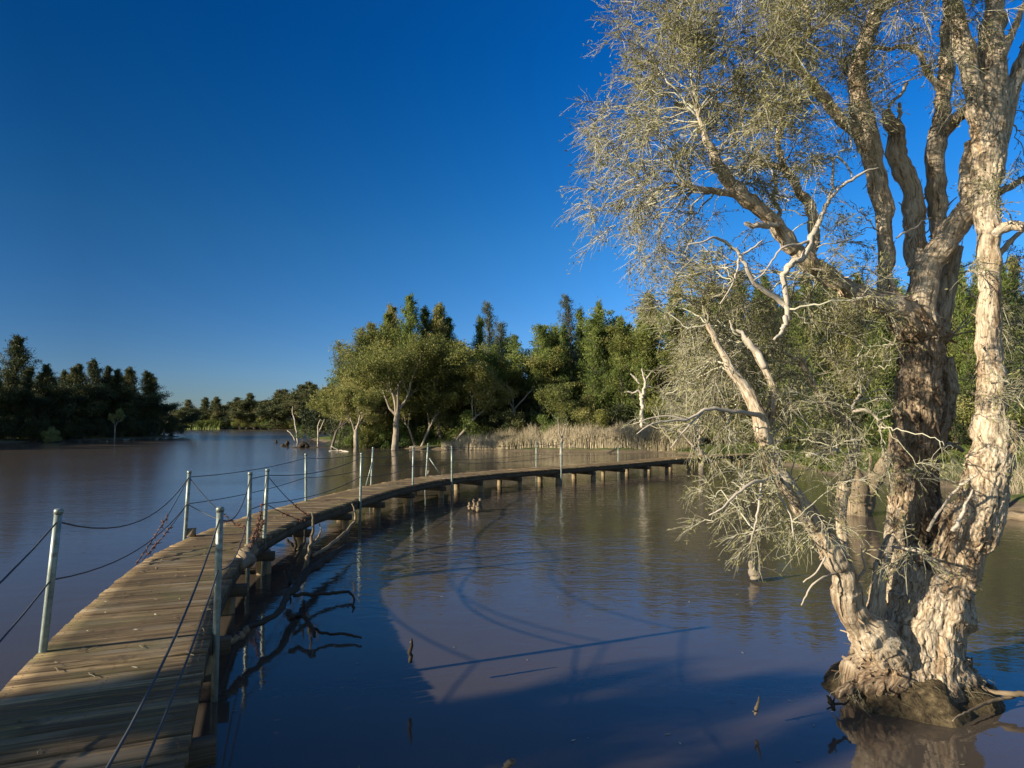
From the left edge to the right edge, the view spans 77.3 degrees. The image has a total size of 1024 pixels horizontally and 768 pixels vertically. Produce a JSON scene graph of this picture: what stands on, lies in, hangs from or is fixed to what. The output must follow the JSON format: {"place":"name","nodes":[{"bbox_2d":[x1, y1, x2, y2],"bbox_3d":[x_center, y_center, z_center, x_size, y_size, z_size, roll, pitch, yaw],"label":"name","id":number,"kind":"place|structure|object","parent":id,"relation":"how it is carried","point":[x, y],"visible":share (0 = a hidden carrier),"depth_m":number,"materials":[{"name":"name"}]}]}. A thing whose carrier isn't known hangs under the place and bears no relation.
{"place":"outdoors","nodes":[
{"label":"outdoors","id":0,"kind":"place"},
{"bbox_2d":[0,429,1023,767],"bbox_3d":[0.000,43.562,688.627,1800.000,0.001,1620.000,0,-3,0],"label":"water","id":1,"kind":"structure","parent":0,"point":[634,633],"depth_m":7.55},
{"bbox_2d":[183,420,222,429],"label":"reeds","id":2,"kind":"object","parent":1,"relation":"on","point":[207,424],"depth_m":203.20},
{"bbox_2d":[219,503,361,655],"bbox_3d":[-2.427,2.244,8.408,1.221,0.974,5.468,1,-3,-9],"label":"fallen tree","id":3,"kind":"object","parent":1,"relation":"on","point":[305,572],"visible":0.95,"depth_m":8.16,"materials":[{"name":"brown wood"}]},
{"bbox_2d":[305,392,383,448],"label":"paperbark tree","id":4,"kind":"object","parent":1,"relation":"in","point":[321,404],"visible":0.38,"depth_m":53.46,"materials":[{"name":"green plant"}]},
{"bbox_2d":[327,384,384,451],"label":"paperbark tree","id":5,"kind":"object","parent":1,"relation":"in","point":[348,401],"visible":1,"depth_m":48.88,"materials":[{"name":"green plant"}]},
{"bbox_2d":[329,329,453,449],"bbox_3d":[-9.786,0.758,54.623,12.285,10.644,9.228,3,-4,-36],"label":"paperbark tree","id":6,"kind":"object","parent":1,"relation":"in","point":[387,371],"visible":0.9,"depth_m":53.02,"materials":[{"name":"green plant"}]},
{"bbox_2d":[378,344,451,403],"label":"paperbark tree","id":7,"kind":"object","parent":1,"relation":"on","point":[430,385],"visible":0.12,"depth_m":55.52,"materials":[{"name":"green plant"}]},
{"bbox_2d":[422,333,487,439],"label":"paperbark tree","id":8,"kind":"object","parent":1,"relation":"on","point":[457,355],"visible":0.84,"depth_m":54.93,"materials":[{"name":"green plant"}]},
{"bbox_2d":[441,419,694,450],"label":"reeds","id":9,"kind":"object","parent":1,"relation":"on","point":[610,437],"visible":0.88,"depth_m":49.95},
{"bbox_2d":[651,369,760,454],"bbox_3d":[10.781,2.033,36.121,6.904,6.042,5.929,0,-3,0],"label":"paperbark tree","id":10,"kind":"object","parent":1,"relation":"in","point":[700,430],"visible":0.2,"depth_m":35.82,"materials":[{"name":"green plant"}]},
{"bbox_2d":[552,0,1023,727],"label":"paperbark tree","id":11,"kind":"object","parent":1,"relation":"on","point":[910,626],"visible":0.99,"depth_m":5.31,"materials":[{"name":"beige plant"}]},
{"bbox_2d":[847,432,892,516],"bbox_3d":[8.667,2.303,15.576,1.146,2.274,0.673,0,-3,0],"label":"dead stump","id":12,"kind":"object","parent":1,"relation":"in","point":[867,508],"visible":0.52,"depth_m":15.38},
{"bbox_2d":[939,454,1023,494],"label":"reeds","id":13,"kind":"object","parent":1,"relation":"on","point":[1016,475],"visible":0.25,"depth_m":20.03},
{"bbox_2d":[952,684,1023,721],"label":"fallen branch","id":14,"kind":"object","parent":1,"relation":"on","point":[1008,695],"visible":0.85,"depth_m":4.96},
{"bbox_2d":[1007,508,1023,520],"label":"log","id":15,"kind":"object","parent":1,"relation":"on","point":[1015,514],"visible":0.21,"depth_m":14.77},
{"bbox_2d":[0,425,1023,507],"bbox_3d":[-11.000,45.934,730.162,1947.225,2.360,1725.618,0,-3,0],"label":"ground","id":16,"kind":"structure","parent":0,"point":[1016,500],"depth_m":48.09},
{"bbox_2d":[4,366,39,437],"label":"casuarina tree","id":17,"kind":"object","parent":16,"relation":"on","point":[25,405],"visible":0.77,"depth_m":75.05,"materials":[{"name":"green plant"}]},
{"bbox_2d":[0,389,43,437],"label":"broadleaf tree","id":18,"kind":"object","parent":16,"relation":"on","point":[3,395],"visible":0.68,"depth_m":73.84,"materials":[{"name":"green plant"}]},
{"bbox_2d":[0,334,49,424],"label":"casuarina tree","id":19,"kind":"object","parent":16,"relation":"on","point":[17,353],"visible":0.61,"depth_m":78.21,"materials":[{"name":"green plant"}]},
{"bbox_2d":[9,414,53,441],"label":"bush","id":20,"kind":"object","parent":16,"relation":"on","point":[45,422],"visible":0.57,"depth_m":74.45,"materials":[{"name":"green plant"}]},
{"bbox_2d":[24,369,61,427],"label":"casuarina tree","id":21,"kind":"object","parent":16,"relation":"on","point":[41,406],"visible":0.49,"depth_m":78.75,"materials":[{"name":"green plant"}]},
{"bbox_2d":[6,382,88,418],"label":"broadleaf tree","id":22,"kind":"object","parent":16,"relation":"on","point":[68,408],"visible":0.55,"depth_m":77.95,"materials":[{"name":"green plant"}]},
{"bbox_2d":[36,363,66,425],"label":"casuarina tree","id":23,"kind":"object","parent":16,"relation":"on","point":[46,367],"visible":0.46,"depth_m":79.39,"materials":[{"name":"green plant"}]},
{"bbox_2d":[50,418,77,439],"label":"bush","id":24,"kind":"object","parent":16,"relation":"on","point":[68,427],"visible":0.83,"depth_m":78.21,"materials":[{"name":"green plant"}]},
{"bbox_2d":[30,380,120,416],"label":"broadleaf tree","id":25,"kind":"object","parent":16,"relation":"on","point":[91,407],"visible":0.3,"depth_m":82.60,"materials":[{"name":"green plant"}]},
{"bbox_2d":[57,365,98,416],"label":"casuarina tree","id":26,"kind":"object","parent":16,"relation":"on","point":[73,376],"visible":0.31,"depth_m":83.92,"materials":[{"name":"green plant"}]},
{"bbox_2d":[60,381,124,416],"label":"broadleaf tree","id":27,"kind":"object","parent":16,"relation":"on","point":[105,403],"visible":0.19,"depth_m":85.61,"materials":[{"name":"green plant"}]},
{"bbox_2d":[83,357,122,423],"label":"casuarina tree","id":28,"kind":"object","parent":16,"relation":"on","point":[94,370],"visible":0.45,"depth_m":87.78,"materials":[{"name":"green plant"}]},
{"bbox_2d":[102,368,136,425],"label":"casuarina tree","id":29,"kind":"object","parent":16,"relation":"on","point":[116,378],"visible":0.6,"depth_m":89.17,"materials":[{"name":"green plant"}]},
{"bbox_2d":[109,414,139,436],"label":"bush","id":30,"kind":"object","parent":16,"relation":"on","point":[131,425],"visible":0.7,"depth_m":87.98,"materials":[{"name":"green plant"}]},
{"bbox_2d":[99,383,173,420],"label":"broadleaf tree","id":31,"kind":"object","parent":16,"relation":"on","point":[130,391],"visible":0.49,"depth_m":90.15,"materials":[{"name":"green plant"}]},
{"bbox_2d":[114,393,166,424],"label":"broadleaf tree","id":32,"kind":"object","parent":16,"relation":"on","point":[134,414],"visible":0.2,"depth_m":91.55,"materials":[{"name":"green plant"}]},
{"bbox_2d":[135,369,166,420],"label":"casuarina tree","id":33,"kind":"object","parent":16,"relation":"on","point":[148,386],"visible":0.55,"depth_m":97.08,"materials":[{"name":"green plant"}]},
{"bbox_2d":[159,414,187,435],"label":"bush","id":34,"kind":"object","parent":16,"relation":"on","point":[177,428],"visible":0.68,"depth_m":97.44,"materials":[{"name":"green plant"}]},
{"bbox_2d":[149,400,203,434],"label":"broadleaf tree","id":35,"kind":"object","parent":16,"relation":"on","point":[190,419],"visible":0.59,"depth_m":100.58,"materials":[{"name":"green plant"}]},
{"bbox_2d":[262,398,300,427],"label":"broadleaf tree","id":36,"kind":"object","parent":16,"relation":"on","point":[277,423],"visible":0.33,"depth_m":195.12,"materials":[{"name":"green plant"}]},
{"bbox_2d":[298,384,347,434],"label":"bush","id":37,"kind":"object","parent":16,"relation":"on","point":[315,417],"visible":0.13,"depth_m":88.72,"materials":[{"name":"green plant"}]},
{"bbox_2d":[327,426,359,447],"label":"bush","id":38,"kind":"object","parent":16,"relation":"on","point":[346,441],"visible":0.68,"depth_m":56.59,"materials":[{"name":"green plant"}]},
{"bbox_2d":[313,367,385,434],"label":"paperbark tree","id":39,"kind":"object","parent":16,"relation":"on","point":[352,383],"visible":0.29,"depth_m":55.38,"materials":[{"name":"green plant"}]},
{"bbox_2d":[351,428,380,447],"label":"bush","id":40,"kind":"object","parent":16,"relation":"on","point":[362,439],"visible":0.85,"depth_m":55.37,"materials":[{"name":"green plant"}]},
{"bbox_2d":[327,332,422,437],"bbox_3d":[-11.796,0.361,60.833,12.016,11.350,9.036,0,-3,0],"label":"paperbark tree","id":41,"kind":"object","parent":16,"relation":"on","point":[348,347],"visible":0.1,"depth_m":60.11,"materials":[{"name":"green plant"}]},
{"bbox_2d":[359,423,391,448],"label":"bush","id":42,"kind":"object","parent":16,"relation":"on","point":[384,439],"visible":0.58,"depth_m":55.94,"materials":[{"name":"green plant"}]},
{"bbox_2d":[369,310,395,428],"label":"casuarina tree","id":43,"kind":"object","parent":16,"relation":"on","point":[384,326],"visible":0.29,"depth_m":62.06,"materials":[{"name":"green plant"}]},
{"bbox_2d":[382,302,401,415],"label":"casuarina tree","id":44,"kind":"object","parent":16,"relation":"on","point":[393,311],"visible":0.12,"depth_m":62.61,"materials":[{"name":"green plant"}]},
{"bbox_2d":[0,441,791,767],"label":"boardwalk","id":45,"kind":"structure","parent":16,"relation":"on","point":[106,723],"depth_m":4.95,"materials":[{"name":"wood"}]},
{"bbox_2d":[18,502,334,753],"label":"leaf litter","id":46,"kind":"object","parent":45,"relation":"on","point":[136,629],"visible":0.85,"depth_m":4.85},
{"bbox_2d":[236,535,258,570],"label":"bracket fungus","id":47,"kind":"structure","parent":45,"relation":"attached to","point":[246,553],"depth_m":8.24},
{"bbox_2d":[349,322,446,377],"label":"paperbark tree","id":48,"kind":"object","parent":16,"relation":"on","point":[365,336],"visible":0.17,"depth_m":61.34,"materials":[{"name":"green plant"}]},
{"bbox_2d":[374,413,423,447],"bbox_3d":[-9.519,3.955,56.970,4.107,4.005,4.888,3,-5,-44],"label":"bush","id":49,"kind":"object","parent":16,"relation":"on","point":[401,427],"visible":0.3,"depth_m":55.85,"materials":[{"name":"green plant"}]},
{"bbox_2d":[383,294,423,418],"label":"casuarina tree","id":50,"kind":"object","parent":16,"relation":"on","point":[408,326],"visible":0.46,"depth_m":60.26,"materials":[{"name":"green plant"}]},
{"bbox_2d":[384,387,436,445],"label":"paperbark tree","id":51,"kind":"object","parent":16,"relation":"on","point":[404,409],"visible":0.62,"depth_m":54.65,"materials":[{"name":"green plant"}]},
{"bbox_2d":[391,396,437,439],"bbox_3d":[-8.329,3.430,57.286,4.505,4.740,3.775,-2,-4,30],"label":"bush","id":52,"kind":"object","parent":16,"relation":"on","point":[419,433],"visible":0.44,"depth_m":56.78,"materials":[{"name":"green plant"}]},
{"bbox_2d":[410,305,433,414],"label":"casuarina tree","id":53,"kind":"object","parent":16,"relation":"on","point":[424,315],"visible":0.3,"depth_m":61.25,"materials":[{"name":"green plant"}]},
{"bbox_2d":[413,301,453,414],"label":"casuarina tree","id":54,"kind":"object","parent":16,"relation":"on","point":[437,325],"visible":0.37,"depth_m":60.88,"materials":[{"name":"green plant"}]},
{"bbox_2d":[407,386,460,445],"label":"paperbark tree","id":55,"kind":"object","parent":16,"relation":"on","point":[448,398],"visible":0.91,"depth_m":55.42,"materials":[{"name":"green plant"}]},
{"bbox_2d":[423,375,511,423],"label":"paperbark tree","id":56,"kind":"object","parent":16,"relation":"on","point":[483,396],"visible":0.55,"depth_m":55.76,"materials":[{"name":"green plant"}]},
{"bbox_2d":[445,409,491,439],"bbox_3d":[-3.492,3.791,55.327,3.460,3.374,4.118,3,-5,-40],"label":"bush","id":57,"kind":"object","parent":16,"relation":"on","point":[469,414],"visible":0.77,"depth_m":55.25,"materials":[{"name":"green plant"}]},
{"bbox_2d":[422,344,518,435],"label":"paperbark tree","id":58,"kind":"object","parent":16,"relation":"on","point":[446,424],"visible":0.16,"depth_m":58.31,"materials":[{"name":"green plant"}]},
{"bbox_2d":[466,314,487,419],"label":"casuarina tree","id":59,"kind":"object","parent":16,"relation":"on","point":[479,331],"visible":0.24,"depth_m":62.95,"materials":[{"name":"green plant"}]},
{"bbox_2d":[431,332,531,409],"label":"broadleaf tree","id":60,"kind":"object","parent":16,"relation":"on","point":[503,345],"visible":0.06,"depth_m":63.91,"materials":[{"name":"green plant"}]},
{"bbox_2d":[451,357,517,440],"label":"paperbark tree","id":61,"kind":"object","parent":16,"relation":"on","point":[485,377],"visible":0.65,"depth_m":55.83,"materials":[{"name":"green plant"}]},
{"bbox_2d":[476,300,497,350],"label":"casuarina tree","id":62,"kind":"object","parent":16,"relation":"on","point":[488,320],"visible":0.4,"depth_m":70.02,"materials":[{"name":"green plant"}]},
{"bbox_2d":[491,321,513,389],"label":"casuarina tree","id":63,"kind":"object","parent":16,"relation":"on","point":[501,333],"visible":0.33,"depth_m":65.75,"materials":[{"name":"green plant"}]},
{"bbox_2d":[489,407,528,436],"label":"bush","id":64,"kind":"object","parent":16,"relation":"on","point":[516,425],"visible":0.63,"depth_m":54.94,"materials":[{"name":"green plant"}]},
{"bbox_2d":[467,342,573,421],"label":"broadleaf tree","id":65,"kind":"object","parent":16,"relation":"on","point":[479,355],"visible":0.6,"depth_m":59.41,"materials":[{"name":"green plant"}]},
{"bbox_2d":[500,321,576,414],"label":"broadleaf tree","id":66,"kind":"object","parent":16,"relation":"on","point":[552,340],"visible":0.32,"depth_m":62.29,"materials":[{"name":"green plant"}]},
{"bbox_2d":[522,324,559,418],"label":"casuarina tree","id":67,"kind":"object","parent":16,"relation":"on","point":[543,338],"visible":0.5,"depth_m":60.04,"materials":[{"name":"green plant"}]},
{"bbox_2d":[496,363,590,408],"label":"broadleaf tree","id":68,"kind":"object","parent":16,"relation":"on","point":[522,390],"visible":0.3,"depth_m":61.15,"materials":[{"name":"green plant"}]},
{"bbox_2d":[513,344,588,397],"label":"broadleaf tree","id":69,"kind":"object","parent":16,"relation":"on","point":[547,372],"visible":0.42,"depth_m":58.97,"materials":[{"name":"green plant"}]},
{"bbox_2d":[548,320,576,424],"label":"casuarina tree","id":70,"kind":"object","parent":16,"relation":"on","point":[563,341],"visible":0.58,"depth_m":59.76,"materials":[{"name":"green plant"}]},
{"bbox_2d":[533,382,597,453],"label":"paperbark tree","id":71,"kind":"object","parent":16,"relation":"on","point":[559,402],"visible":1,"depth_m":46.20,"materials":[{"name":"green plant"}]},
{"bbox_2d":[553,293,589,397],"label":"casuarina tree","id":72,"kind":"object","parent":16,"relation":"on","point":[565,302],"visible":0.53,"depth_m":62.24,"materials":[{"name":"green plant"}]},
{"bbox_2d":[568,303,591,401],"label":"casuarina tree","id":73,"kind":"object","parent":16,"relation":"on","point":[579,333],"visible":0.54,"depth_m":60.20,"materials":[{"name":"green plant"}]},
{"bbox_2d":[569,402,611,431],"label":"bush","id":74,"kind":"object","parent":16,"relation":"on","point":[599,416],"visible":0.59,"depth_m":54.42,"materials":[{"name":"green plant"}]},
{"bbox_2d":[574,313,620,421],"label":"casuarina tree","id":75,"kind":"object","parent":16,"relation":"on","point":[594,359],"visible":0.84,"depth_m":57.82,"materials":[{"name":"green plant"}]},
{"bbox_2d":[581,296,620,412],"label":"casuarina tree","id":76,"kind":"object","parent":16,"relation":"on","point":[598,305],"visible":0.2,"depth_m":59.11,"materials":[{"name":"green plant"}]},
{"bbox_2d":[590,402,634,428],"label":"bush","id":77,"kind":"object","parent":16,"relation":"on","point":[612,415],"visible":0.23,"depth_m":56.20,"materials":[{"name":"green plant"}]},
{"bbox_2d":[605,315,638,421],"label":"casuarina tree","id":78,"kind":"object","parent":16,"relation":"on","point":[621,371],"visible":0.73,"depth_m":57.01,"materials":[{"name":"green plant"}]},
{"bbox_2d":[604,402,649,429],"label":"bush","id":79,"kind":"object","parent":16,"relation":"on","point":[624,411],"visible":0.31,"depth_m":55.87,"materials":[{"name":"green plant"}]},
{"bbox_2d":[576,306,699,428],"bbox_3d":[10.586,-0.956,57.231,8.583,12.635,11.886,1,-4,-13],"label":"broadleaf tree","id":80,"kind":"object","parent":16,"relation":"on","point":[586,322],"visible":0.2,"depth_m":58.66,"materials":[{"name":"green plant"}]},
{"bbox_2d":[626,368,651,427],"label":"dead tree","id":81,"kind":"object","parent":16,"relation":"on","point":[642,393],"visible":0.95,"depth_m":43.97,"materials":[{"name":"white wood"}]},
{"bbox_2d":[619,305,665,421],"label":"casuarina tree","id":82,"kind":"object","parent":16,"relation":"on","point":[643,359],"visible":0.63,"depth_m":56.06,"materials":[{"name":"green plant"}]},
{"bbox_2d":[632,291,678,421],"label":"casuarina tree","id":83,"kind":"object","parent":16,"relation":"on","point":[657,361],"visible":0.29,"depth_m":56.50,"materials":[{"name":"green plant"}]},
{"bbox_2d":[595,324,718,419],"bbox_3d":[13.659,0.056,57.667,11.655,10.728,9.451,-3,-4,38],"label":"broadleaf tree","id":84,"kind":"object","parent":16,"relation":"on","point":[629,347],"visible":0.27,"depth_m":56.10,"materials":[{"name":"green plant"}]},
{"bbox_2d":[644,392,679,432],"bbox_3d":[12.624,2.958,53.875,3.725,4.678,4.446,-1,-4,15],"label":"bush","id":85,"kind":"object","parent":16,"relation":"on","point":[650,406],"visible":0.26,"depth_m":53.87,"materials":[{"name":"green plant"}]},
{"bbox_2d":[633,285,708,398],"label":"casuarina tree","id":86,"kind":"object","parent":16,"relation":"on","point":[675,315],"visible":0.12,"depth_m":58.46,"materials":[{"name":"green plant"}]},
{"bbox_2d":[706,271,768,439],"bbox_3d":[20.863,-2.614,57.627,6.722,15.942,8.636,-1,-4,23],"label":"casuarina tree","id":87,"kind":"object","parent":16,"relation":"on","point":[744,289],"visible":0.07,"depth_m":57.01,"materials":[{"name":"green plant"}]},
{"bbox_2d":[744,274,784,402],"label":"casuarina tree","id":88,"kind":"object","parent":16,"relation":"on","point":[762,279],"visible":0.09,"depth_m":55.23,"materials":[{"name":"green plant"}]},
{"bbox_2d":[774,273,851,427],"bbox_3d":[20.412,-1.750,43.509,5.345,12.625,4.840,-2,-4,30],"label":"casuarina tree","id":89,"kind":"object","parent":16,"relation":"on","point":[803,336],"visible":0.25,"depth_m":43.77,"materials":[{"name":"green plant"}]},
{"bbox_2d":[786,398,848,445],"bbox_3d":[20.133,2.666,42.299,3.942,3.843,4.691,-1,-4,20],"label":"bush","id":90,"kind":"object","parent":16,"relation":"on","point":[813,426],"visible":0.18,"depth_m":41.51,"materials":[{"name":"green plant"}]},
{"bbox_2d":[808,281,839,391],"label":"casuarina tree","id":91,"kind":"object","parent":16,"relation":"on","point":[823,301],"visible":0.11,"depth_m":50.28,"materials":[{"name":"green plant"}]},
{"bbox_2d":[815,292,864,408],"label":"casuarina tree","id":92,"kind":"object","parent":16,"relation":"on","point":[847,344],"visible":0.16,"depth_m":43.99,"materials":[{"name":"green plant"}]},
{"bbox_2d":[674,440,1023,471],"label":"grass","id":93,"kind":"structure","parent":16,"relation":"on","point":[875,449],"depth_m":34.26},
{"bbox_2d":[822,395,878,445],"bbox_3d":[22.466,2.660,41.735,4.544,3.834,4.478,-1,-4,21],"label":"bush","id":94,"kind":"object","parent":16,"relation":"on","point":[858,407],"visible":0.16,"depth_m":41.17,"materials":[{"name":"green plant"}]},
{"bbox_2d":[835,311,896,410],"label":"casuarina tree","id":95,"kind":"object","parent":16,"relation":"on","point":[876,385],"visible":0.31,"depth_m":42.95,"materials":[{"name":"green plant"}]},
{"bbox_2d":[858,404,894,447],"bbox_3d":[23.040,2.703,39.209,3.258,3.177,3.878,-2,-4,25],"label":"bush","id":96,"kind":"object","parent":16,"relation":"on","point":[881,416],"visible":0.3,"depth_m":39.01,"materials":[{"name":"green plant"}]},
{"bbox_2d":[860,399,893,446],"bbox_3d":[23.443,2.525,38.972,4.329,3.547,3.638,-2,-4,26],"label":"bush","id":97,"kind":"object","parent":16,"relation":"on","point":[884,431],"visible":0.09,"depth_m":39.25,"materials":[{"name":"green plant"}]},
{"bbox_2d":[877,282,899,397],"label":"casuarina tree","id":98,"kind":"object","parent":16,"relation":"on","point":[890,369],"visible":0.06,"depth_m":46.06,"materials":[{"name":"green plant"}]},
{"bbox_2d":[947,407,971,446],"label":"bush","id":99,"kind":"object","parent":16,"relation":"on","point":[963,438],"visible":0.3,"depth_m":37.09,"materials":[{"name":"green plant"}]},
{"bbox_2d":[947,394,974,445],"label":"bush","id":100,"kind":"object","parent":16,"relation":"on","point":[971,413],"visible":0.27,"depth_m":37.47,"materials":[{"name":"green plant"}]},
{"bbox_2d":[947,262,976,420],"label":"casuarina tree","id":101,"kind":"object","parent":16,"relation":"on","point":[967,358],"visible":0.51,"depth_m":42.18,"materials":[{"name":"green plant"}]},
{"bbox_2d":[957,251,1023,386],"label":"casuarina tree","id":102,"kind":"object","parent":16,"relation":"on","point":[971,286],"visible":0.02,"depth_m":45.41,"materials":[{"name":"green plant"}]},
{"bbox_2d":[1001,264,1023,407],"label":"casuarina tree","id":103,"kind":"object","parent":16,"relation":"on","point":[1004,280],"visible":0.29,"depth_m":41.87,"materials":[{"name":"green plant"}]},
{"bbox_2d":[1004,253,1023,383],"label":"casuarina tree","id":104,"kind":"object","parent":16,"relation":"on","point":[1010,257],"visible":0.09,"depth_m":46.81,"materials":[{"name":"green plant"}]},
{"bbox_2d":[0,0,1023,421],"label":"sky","id":105,"kind":"structure","parent":0,"point":[207,197],"materials":[{"name":"blue"}]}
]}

